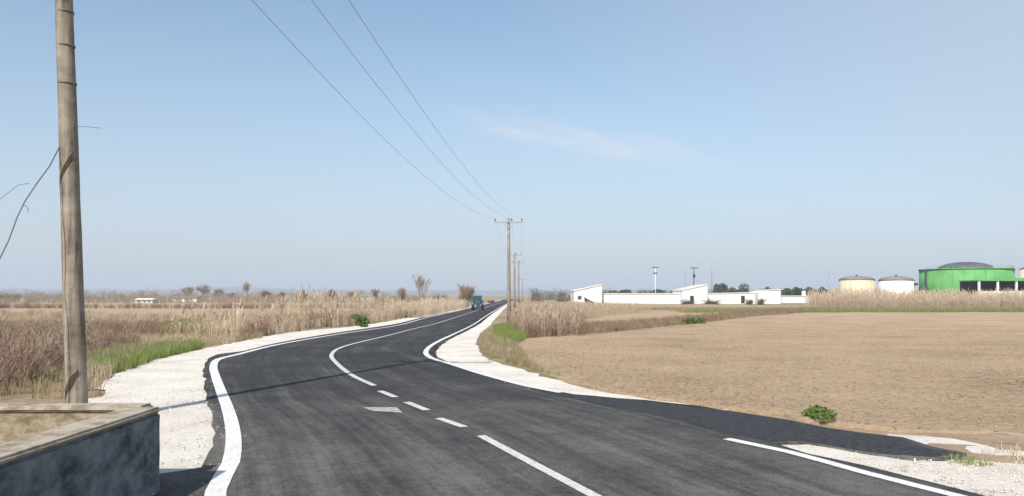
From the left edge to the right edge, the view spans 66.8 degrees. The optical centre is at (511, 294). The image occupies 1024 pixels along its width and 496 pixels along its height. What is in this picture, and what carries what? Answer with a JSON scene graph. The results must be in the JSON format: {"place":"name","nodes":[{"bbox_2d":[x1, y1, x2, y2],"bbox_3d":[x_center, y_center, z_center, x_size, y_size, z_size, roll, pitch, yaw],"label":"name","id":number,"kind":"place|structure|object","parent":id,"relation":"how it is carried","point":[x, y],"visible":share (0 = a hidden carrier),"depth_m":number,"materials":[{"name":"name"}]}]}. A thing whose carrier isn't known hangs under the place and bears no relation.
{"place":"outdoors","nodes":[
{"label":"outdoors","id":0,"kind":"place"},
{"bbox_2d":[97,337,152,356],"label":"dry grass","id":1,"kind":"structure","parent":0,"point":[124,348],"depth_m":22.87,"materials":[{"name":"beige plant"}]},
{"bbox_2d":[0,328,251,400],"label":"dry grass","id":2,"kind":"structure","parent":0,"point":[90,370],"depth_m":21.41,"materials":[{"name":"beige plant"}]},
{"bbox_2d":[85,319,208,335],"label":"dry grass","id":3,"kind":"structure","parent":0,"point":[163,329],"depth_m":39.74,"materials":[{"name":"beige plant"}]},
{"bbox_2d":[169,317,209,324],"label":"green grass","id":4,"kind":"structure","parent":0,"point":[184,319],"depth_m":62.75,"materials":[{"name":"plant"}]},
{"bbox_2d":[0,309,386,326],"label":"dry grass","id":5,"kind":"structure","parent":0,"point":[105,315],"depth_m":88.03,"materials":[{"name":"beige plant"}]},
{"bbox_2d":[0,287,918,294],"bbox_3d":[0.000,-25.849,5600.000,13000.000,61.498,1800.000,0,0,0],"label":"hills","id":6,"kind":"structure","parent":0,"point":[394,292],"depth_m":5004.00,"materials":[{"name":"plant"}]},
{"bbox_2d":[0,295,1018,434],"bbox_3d":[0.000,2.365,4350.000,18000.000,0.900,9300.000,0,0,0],"label":"ground","id":7,"kind":"structure","parent":0,"point":[27,397],"depth_m":74.96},
{"bbox_2d":[0,293,24,298],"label":"bare tree","id":8,"kind":"object","parent":7,"relation":"on","point":[15,295],"visible":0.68,"depth_m":330.53,"materials":[{"name":"brown plant"}]},
{"bbox_2d":[34,353,64,374],"bbox_3d":[-11.140,1.622,18.751,1.007,0.590,2.152,0,0,-19],"label":"dark brush","id":9,"kind":"object","parent":7,"relation":"on","point":[56,360],"visible":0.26,"depth_m":18.41,"materials":[{"name":"brown plant"}]},
{"bbox_2d":[55,0,87,402],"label":"utility pole","id":10,"kind":"object","parent":7,"relation":"on","point":[75,365],"visible":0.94,"depth_m":11.19,"materials":[{"name":"brown wood"}]},
{"bbox_2d":[0,146,59,258],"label":"hanging cable","id":11,"kind":"object","parent":10,"relation":"attached to","point":[25,201],"visible":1,"depth_m":10.61,"materials":[{"name":"metal"}]},
{"bbox_2d":[0,403,152,443],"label":"concrete wing wall","id":12,"kind":"structure","parent":7,"relation":"on","point":[19,420],"depth_m":7.36,"materials":[{"name":"beige concrete"}]},
{"bbox_2d":[0,407,160,495],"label":"concrete parapet","id":13,"kind":"structure","parent":7,"relation":"on","point":[115,453],"depth_m":6.13,"materials":[{"name":"grey concrete"}]},
{"bbox_2d":[0,314,180,389],"bbox_3d":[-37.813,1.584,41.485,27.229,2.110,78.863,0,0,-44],"label":"dry scrub","id":14,"kind":"object","parent":7,"relation":"on","point":[36,338],"visible":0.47,"depth_m":23.84,"materials":[{"name":"brown plant"}]},
{"bbox_2d":[86,336,206,373],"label":"green grass","id":15,"kind":"structure","parent":7,"relation":"on","point":[126,364],"depth_m":22.16,"materials":[{"name":"green plant"}]},
{"bbox_2d":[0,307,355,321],"bbox_3d":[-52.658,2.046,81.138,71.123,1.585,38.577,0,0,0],"label":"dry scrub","id":16,"kind":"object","parent":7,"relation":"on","point":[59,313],"visible":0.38,"depth_m":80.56,"materials":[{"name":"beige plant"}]},
{"bbox_2d":[178,286,193,294],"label":"bare tree","id":17,"kind":"object","parent":7,"relation":"on","point":[189,288],"visible":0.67,"depth_m":518.16,"materials":[{"name":"brown plant"}]},
{"bbox_2d":[173,296,201,301],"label":"distant house","id":18,"kind":"structure","parent":7,"relation":"on","point":[194,299],"depth_m":305.02,"materials":[{"name":"white paint"}]},
{"bbox_2d":[0,300,385,308],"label":"hedge","id":19,"kind":"object","parent":7,"relation":"on","point":[37,305],"visible":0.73,"depth_m":156.49,"materials":[{"name":"beige plant"}]},
{"bbox_2d":[193,282,212,295],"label":"bare tree","id":20,"kind":"object","parent":7,"relation":"on","point":[204,290],"visible":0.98,"depth_m":518.89,"materials":[{"name":"brown plant"}]},
{"bbox_2d":[0,303,407,315],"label":"field strip","id":21,"kind":"object","parent":7,"relation":"on","point":[144,310],"visible":0.26,"depth_m":144.47,"materials":[{"name":"plant"}]},
{"bbox_2d":[134,298,157,302],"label":"distant house","id":22,"kind":"structure","parent":21,"relation":"on","point":[147,300],"depth_m":250.05,"materials":[{"name":"paint"}]},
{"bbox_2d":[395,287,405,302],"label":"bare tree","id":23,"kind":"object","parent":21,"relation":"on","point":[401,294],"visible":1,"depth_m":199.99,"materials":[{"name":"brown plant"}]},
{"bbox_2d":[0,286,434,302],"bbox_3d":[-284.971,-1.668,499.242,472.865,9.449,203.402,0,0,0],"label":"scrub","id":24,"kind":"object","parent":7,"relation":"on","point":[135,294],"visible":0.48,"depth_m":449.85,"materials":[{"name":"beige plant"}]},
{"bbox_2d":[213,288,224,295],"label":"bare tree","id":25,"kind":"object","parent":7,"relation":"on","point":[216,291],"visible":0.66,"depth_m":499.21,"materials":[{"name":"brown plant"}]},
{"bbox_2d":[242,282,251,293],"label":"bare tree","id":26,"kind":"object","parent":7,"relation":"on","point":[246,287],"visible":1,"depth_m":379.10,"materials":[{"name":"brown plant"}]},
{"bbox_2d":[235,330,266,341],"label":"dry grass","id":27,"kind":"structure","parent":7,"relation":"on","point":[257,334],"depth_m":35.88,"materials":[{"name":"beige plant"}]},
{"bbox_2d":[259,290,272,297],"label":"bare tree","id":28,"kind":"object","parent":7,"relation":"on","point":[262,293],"visible":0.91,"depth_m":379.16,"materials":[{"name":"brown plant"}]},
{"bbox_2d":[88,300,498,473],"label":"road shoulder","id":29,"kind":"object","parent":7,"relation":"on","point":[171,460],"visible":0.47,"depth_m":14.91},
{"bbox_2d":[88,333,329,466],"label":"gravel stones","id":30,"kind":"object","parent":29,"relation":"on","point":[182,448],"visible":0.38,"depth_m":14.01,"materials":[{"name":"beige gravel"}]},
{"bbox_2d":[168,297,437,338],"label":"reeds","id":31,"kind":"object","parent":7,"relation":"on","point":[225,324],"visible":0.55,"depth_m":40.13,"materials":[{"name":"beige plant"}]},
{"bbox_2d":[251,284,381,329],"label":"tall reeds","id":32,"kind":"object","parent":7,"relation":"on","point":[306,306],"visible":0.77,"depth_m":62.55,"materials":[{"name":"beige plant"}]},
{"bbox_2d":[236,302,418,338],"bbox_3d":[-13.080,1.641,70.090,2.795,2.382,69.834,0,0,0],"label":"dry undergrowth","id":33,"kind":"object","parent":7,"relation":"on","point":[262,326],"visible":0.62,"depth_m":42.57,"materials":[{"name":"brown plant"}]},
{"bbox_2d":[327,288,336,297],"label":"bare tree","id":34,"kind":"object","parent":7,"relation":"on","point":[330,294],"visible":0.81,"depth_m":299.67,"materials":[{"name":"brown plant"}]},
{"bbox_2d":[351,313,370,326],"bbox_3d":[-12.015,2.073,61.845,1.502,1.207,1.508,0,0,0],"label":"green bush","id":35,"kind":"object","parent":7,"relation":"on","point":[361,322],"visible":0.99,"depth_m":61.52,"materials":[{"name":"green plant"}]},
{"bbox_2d":[369,288,380,300],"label":"bare tree","id":36,"kind":"object","parent":7,"relation":"on","point":[375,293],"visible":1,"depth_m":229.79,"materials":[{"name":"brown plant"}]},
{"bbox_2d":[412,274,427,297],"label":"bare tree","id":37,"kind":"object","parent":7,"relation":"on","point":[419,285],"visible":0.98,"depth_m":190.31,"materials":[{"name":"brown plant"}]},
{"bbox_2d":[376,296,469,317],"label":"reeds","id":38,"kind":"object","parent":7,"relation":"on","point":[424,309],"visible":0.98,"depth_m":102.12,"materials":[{"name":"beige plant"}]},
{"bbox_2d":[419,278,431,299],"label":"bare tree","id":39,"kind":"object","parent":7,"relation":"on","point":[425,287],"visible":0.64,"depth_m":195.62,"materials":[{"name":"brown plant"}]},
{"bbox_2d":[456,283,475,304],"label":"bare tree","id":40,"kind":"object","parent":7,"relation":"on","point":[466,293],"visible":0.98,"depth_m":164.51,"materials":[{"name":"brown plant"}]},
{"bbox_2d":[494,218,522,322],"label":"utility pole","id":41,"kind":"object","parent":7,"relation":"on","point":[508,222],"visible":0.98,"depth_m":76.87,"materials":[{"name":"brown wood"}]},
{"bbox_2d":[252,0,512,261],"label":"overhead wire","id":42,"kind":"object","parent":41,"relation":"attached to","point":[343,97],"visible":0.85,"depth_m":25.10,"materials":[{"name":"metal"}]},
{"bbox_2d":[312,1,513,241],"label":"overhead wire","id":43,"kind":"object","parent":41,"relation":"attached to","point":[388,99],"visible":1,"depth_m":27.16,"materials":[{"name":"metal"}]},
{"bbox_2d":[349,0,523,261],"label":"overhead wire","id":44,"kind":"object","parent":41,"relation":"attached to","point":[423,111],"visible":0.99,"depth_m":28.24,"materials":[{"name":"metal"}]},
{"bbox_2d":[492,322,528,341],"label":"green grass","id":45,"kind":"structure","parent":7,"relation":"on","point":[507,330],"depth_m":37.35,"materials":[{"name":"green plant"}]},
{"bbox_2d":[511,253,521,309],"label":"utility pole","id":46,"kind":"object","parent":7,"relation":"on","point":[514,300],"visible":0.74,"depth_m":138.85,"materials":[{"name":"brown wood"}]},
{"bbox_2d":[513,261,523,298],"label":"utility pole","id":47,"kind":"object","parent":7,"relation":"on","point":[518,262],"visible":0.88,"depth_m":175.84,"materials":[{"name":"brown wood"}]},
{"bbox_2d":[477,322,560,379],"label":"grassy bank","id":48,"kind":"structure","parent":7,"relation":"on","point":[512,364],"depth_m":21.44,"materials":[{"name":"plant"}]},
{"bbox_2d":[527,295,544,302],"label":"bare bush","id":49,"kind":"object","parent":7,"relation":"on","point":[539,299],"visible":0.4,"depth_m":189.26,"materials":[{"name":"brown plant"}]},
{"bbox_2d":[507,300,588,337],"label":"pinkish reeds","id":50,"kind":"object","parent":7,"relation":"on","point":[526,314],"visible":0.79,"depth_m":43.63,"materials":[{"name":"beige plant"}]},
{"bbox_2d":[554,295,570,302],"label":"bare bush","id":51,"kind":"object","parent":7,"relation":"on","point":[561,299],"visible":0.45,"depth_m":199.46,"materials":[{"name":"brown plant"}]},
{"bbox_2d":[436,304,722,409],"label":"road shoulder","id":52,"kind":"object","parent":7,"relation":"on","point":[454,353],"visible":0.4,"depth_m":20.55},
{"bbox_2d":[441,335,640,398],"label":"gravel stones","id":53,"kind":"object","parent":52,"relation":"on","point":[510,368],"visible":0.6,"depth_m":20.22,"materials":[{"name":"beige gravel"}]},
{"bbox_2d":[511,300,651,315],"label":"dry grass","id":54,"kind":"structure","parent":7,"relation":"on","point":[588,307],"depth_m":124.57,"materials":[{"name":"beige plant"}]},
{"bbox_2d":[570,284,601,303],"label":"white building","id":55,"kind":"structure","parent":7,"relation":"on","point":[591,293],"depth_m":230.00,"materials":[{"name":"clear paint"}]},
{"bbox_2d":[607,289,631,292],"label":"evergreen tree","id":56,"kind":"object","parent":7,"relation":"on","point":[624,291],"visible":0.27,"depth_m":297.57,"materials":[{"name":"green plant"}]},
{"bbox_2d":[602,293,680,303],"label":"white building","id":57,"kind":"structure","parent":7,"relation":"on","point":[659,298],"depth_m":232.00,"materials":[{"name":"white paint"}]},
{"bbox_2d":[584,311,719,322],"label":"field strip","id":58,"kind":"object","parent":7,"relation":"on","point":[659,315],"visible":0.2,"depth_m":98.25,"materials":[{"name":"plant"}]},
{"bbox_2d":[636,289,670,292],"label":"evergreen tree","id":59,"kind":"object","parent":7,"relation":"on","point":[659,291],"visible":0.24,"depth_m":305.28,"materials":[{"name":"green plant"}]},
{"bbox_2d":[679,299,696,304],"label":"bare bush","id":60,"kind":"object","parent":7,"relation":"on","point":[688,302],"visible":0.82,"depth_m":211.73,"materials":[{"name":"brown plant"}]},
{"bbox_2d":[672,284,707,303],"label":"white building","id":61,"kind":"structure","parent":7,"relation":"on","point":[698,293],"depth_m":230.00,"materials":[{"name":"white paint"}]},
{"bbox_2d":[682,316,708,323],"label":"green bush","id":62,"kind":"object","parent":7,"relation":"on","point":[698,320],"visible":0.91,"depth_m":71.55,"materials":[{"name":"green plant"}]},
{"bbox_2d":[578,306,813,334],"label":"field margin scrub","id":63,"kind":"object","parent":7,"relation":"on","point":[644,321],"visible":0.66,"depth_m":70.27,"materials":[{"name":"brown plant"}]},
{"bbox_2d":[701,300,721,304],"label":"bare bush","id":64,"kind":"object","parent":7,"relation":"on","point":[711,302],"visible":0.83,"depth_m":211.40,"materials":[{"name":"brown plant"}]},
{"bbox_2d":[713,283,727,292],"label":"evergreen tree","id":65,"kind":"object","parent":7,"relation":"on","point":[721,289],"visible":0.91,"depth_m":320.47,"materials":[{"name":"green plant"}]},
{"bbox_2d":[529,286,917,299],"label":"scrub","id":66,"kind":"object","parent":7,"relation":"on","point":[551,296],"visible":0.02,"depth_m":378.05,"materials":[{"name":"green plant"}]},
{"bbox_2d":[723,287,736,292],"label":"evergreen tree","id":67,"kind":"object","parent":7,"relation":"on","point":[731,290],"visible":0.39,"depth_m":327.66,"materials":[{"name":"green plant"}]},
{"bbox_2d":[601,306,872,309],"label":"dry grass","id":68,"kind":"structure","parent":7,"relation":"on","point":[663,308],"depth_m":145.25,"materials":[{"name":"beige plant"}]},
{"bbox_2d":[736,283,749,292],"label":"evergreen tree","id":69,"kind":"object","parent":7,"relation":"on","point":[743,290],"visible":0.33,"depth_m":334.90,"materials":[{"name":"green plant"}]},
{"bbox_2d":[755,298,766,304],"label":"bare bush","id":70,"kind":"object","parent":7,"relation":"on","point":[761,302],"visible":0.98,"depth_m":212.62,"materials":[{"name":"brown plant"}]},
{"bbox_2d":[752,289,780,303],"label":"white building","id":71,"kind":"structure","parent":7,"relation":"on","point":[771,296],"depth_m":232.00,"materials":[{"name":"white paint"}]},
{"bbox_2d":[781,288,793,295],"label":"evergreen tree","id":72,"kind":"object","parent":7,"relation":"on","point":[787,292],"visible":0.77,"depth_m":355.52,"materials":[{"name":"green plant"}]},
{"bbox_2d":[781,291,810,302],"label":"white building","id":73,"kind":"structure","parent":7,"relation":"on","point":[792,299],"depth_m":233.00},
{"bbox_2d":[792,287,804,295],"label":"evergreen tree","id":74,"kind":"object","parent":7,"relation":"on","point":[797,291],"visible":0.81,"depth_m":361.88,"materials":[{"name":"green plant"}]},
{"bbox_2d":[804,286,816,295],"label":"evergreen tree","id":75,"kind":"object","parent":7,"relation":"on","point":[808,288],"visible":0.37,"depth_m":369.48,"materials":[{"name":"green plant"}]},
{"bbox_2d":[797,404,837,420],"bbox_3d":[4.605,1.812,11.709,0.584,0.282,0.847,0,0,28],"label":"green weed","id":76,"kind":"object","parent":7,"relation":"on","point":[816,411],"visible":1,"depth_m":11.64,"materials":[{"name":"green plant"}]},
{"bbox_2d":[838,274,874,297],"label":"storage tank","id":77,"kind":"object","parent":7,"relation":"on","point":[857,282],"visible":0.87,"depth_m":222.90,"materials":[{"name":"beige metal"}]},
{"bbox_2d":[878,274,917,297],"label":"storage tank","id":78,"kind":"object","parent":7,"relation":"on","point":[896,283],"visible":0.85,"depth_m":226.94,"materials":[{"name":"white metal"}]},
{"bbox_2d":[783,444,1023,495],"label":"road shoulder","id":79,"kind":"object","parent":7,"relation":"on","point":[1008,483],"visible":0.46,"depth_m":8.25},
{"bbox_2d":[788,444,1023,495],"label":"gravel stones","id":80,"kind":"object","parent":79,"relation":"on","point":[942,470],"visible":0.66,"depth_m":8.28,"materials":[{"name":"white gravel"}]},
{"bbox_2d":[943,451,993,466],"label":"green grass","id":81,"kind":"structure","parent":79,"relation":"on","point":[968,461],"depth_m":8.65,"materials":[{"name":"green plant"}]},
{"bbox_2d":[804,286,1023,307],"bbox_3d":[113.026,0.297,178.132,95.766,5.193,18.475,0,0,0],"label":"tall reeds","id":82,"kind":"object","parent":7,"relation":"on","point":[814,301],"visible":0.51,"depth_m":174.52,"materials":[{"name":"beige plant"}]},
{"bbox_2d":[887,434,1023,455],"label":"road shoulder","id":83,"kind":"object","parent":7,"relation":"on","point":[977,448],"visible":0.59,"depth_m":9.87},
{"bbox_2d":[907,433,1023,463],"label":"bare dirt","id":84,"kind":"structure","parent":7,"relation":"on","point":[1007,440],"depth_m":9.78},
{"bbox_2d":[981,443,1023,460],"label":"dry grass","id":85,"kind":"structure","parent":84,"relation":"on","point":[1012,450],"depth_m":9.15,"materials":[{"name":"beige plant"}]},
{"bbox_2d":[918,262,1015,299],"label":"storage tank","id":86,"kind":"object","parent":7,"relation":"on","point":[948,276],"visible":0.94,"depth_m":220.59,"materials":[{"name":"metal"}]},
{"bbox_2d":[960,278,1023,304],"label":"green shed","id":87,"kind":"structure","parent":7,"relation":"on","point":[997,284],"depth_m":214.45,"materials":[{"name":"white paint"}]},
{"bbox_2d":[1019,267,1023,277],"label":"silo","id":88,"kind":"object","parent":7,"relation":"on","point":[1021,272],"visible":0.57,"depth_m":239.62,"materials":[{"name":"beige paint"}]},
{"bbox_2d":[0,0,1023,289],"label":"sky","id":89,"kind":"structure","parent":0,"point":[776,144],"materials":[{"name":"blue"}]},
{"bbox_2d":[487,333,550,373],"bbox_3d":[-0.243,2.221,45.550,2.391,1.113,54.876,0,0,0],"label":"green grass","id":90,"kind":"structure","parent":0,"point":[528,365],"depth_m":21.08,"materials":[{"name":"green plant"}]},
{"bbox_2d":[152,299,983,495],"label":"road","id":91,"kind":"structure","parent":0,"point":[312,426],"depth_m":9.81,"materials":[{"name":"grey asphalt"}]},
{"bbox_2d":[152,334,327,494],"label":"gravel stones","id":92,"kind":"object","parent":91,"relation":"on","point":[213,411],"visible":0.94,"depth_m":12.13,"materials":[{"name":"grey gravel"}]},
{"bbox_2d":[204,299,505,495],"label":"edge line","id":93,"kind":"object","parent":91,"relation":"on","point":[221,479],"visible":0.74,"depth_m":9.97,"materials":[{"name":"white paint"}]},
{"bbox_2d":[364,407,402,412],"bbox_3d":[-2.074,1.839,12.385,0.743,0.001,0.594,0,0,0],"label":"old paint patch","id":94,"kind":"object","parent":91,"relation":"on","point":[390,409],"visible":1,"depth_m":12.41,"materials":[{"name":"white paint"}]},
{"bbox_2d":[378,391,397,396],"bbox_3d":[-2.310,1.838,14.373,0.130,0.001,0.997,0,0,-26],"label":"dash","id":95,"kind":"object","parent":91,"relation":"on","point":[387,393],"visible":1,"depth_m":14.34,"materials":[{"name":"paint"}]},
{"bbox_2d":[329,303,497,385],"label":"line","id":96,"kind":"object","parent":91,"relation":"on","point":[332,358],"visible":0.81,"depth_m":21.56,"materials":[{"name":"paint"}]},
{"bbox_2d":[404,402,429,409],"bbox_3d":[-1.580,1.838,12.816,0.130,0.001,1.033,0,0,-26],"label":"dash","id":97,"kind":"object","parent":91,"relation":"on","point":[417,406],"visible":1,"depth_m":12.74,"materials":[{"name":"paint"}]},
{"bbox_2d":[435,418,466,426],"bbox_3d":[-0.877,1.838,11.166,0.130,0.001,0.870,0,0,-29],"label":"dash","id":98,"kind":"object","parent":91,"relation":"on","point":[452,422],"visible":1,"depth_m":11.14,"materials":[{"name":"paint"}]},
{"bbox_2d":[471,295,483,309],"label":"tractor","id":99,"kind":"object","parent":91,"relation":"on","point":[477,300],"visible":0.98,"depth_m":138.08,"materials":[{"name":"teal paint"}]},
{"bbox_2d":[423,301,562,392],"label":"edge line","id":100,"kind":"object","parent":91,"relation":"on","point":[425,352],"visible":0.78,"depth_m":19.56,"materials":[{"name":"white paint"}]},
{"bbox_2d":[478,435,600,495],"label":"line","id":101,"kind":"object","parent":91,"relation":"on","point":[566,480],"visible":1,"depth_m":8.20,"materials":[{"name":"paint"}]},
{"bbox_2d":[535,389,957,456],"bbox_3d":[2.667,1.841,11.951,1.520,0.001,7.744,0,0,-35],"label":"fresh asphalt patch","id":102,"kind":"object","parent":91,"relation":"on","point":[766,428],"visible":1,"depth_m":10.66,"materials":[{"name":"black asphalt"}]},
{"bbox_2d":[724,438,965,495],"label":"edge line","id":103,"kind":"object","parent":91,"relation":"on","point":[905,482],"visible":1,"depth_m":8.15,"materials":[{"name":"white paint"}]},
{"bbox_2d":[604,303,783,307],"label":"dry grass","id":104,"kind":"structure","parent":0,"point":[685,305],"depth_m":184.83,"materials":[{"name":"beige plant"}]},
{"bbox_2d":[707,292,754,303],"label":"white building","id":105,"kind":"structure","parent":0,"point":[734,298],"depth_m":236.00,"materials":[{"name":"white paint"}]},
{"bbox_2d":[517,312,1023,435],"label":"ploughed field","id":106,"kind":"structure","parent":0,"point":[916,320],"depth_m":20.20,"materials":[{"name":"soil"}]},
{"bbox_2d":[671,305,1023,312],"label":"field margin grass","id":107,"kind":"structure","parent":0,"point":[924,309],"depth_m":124.64,"materials":[{"name":"beige plant"}]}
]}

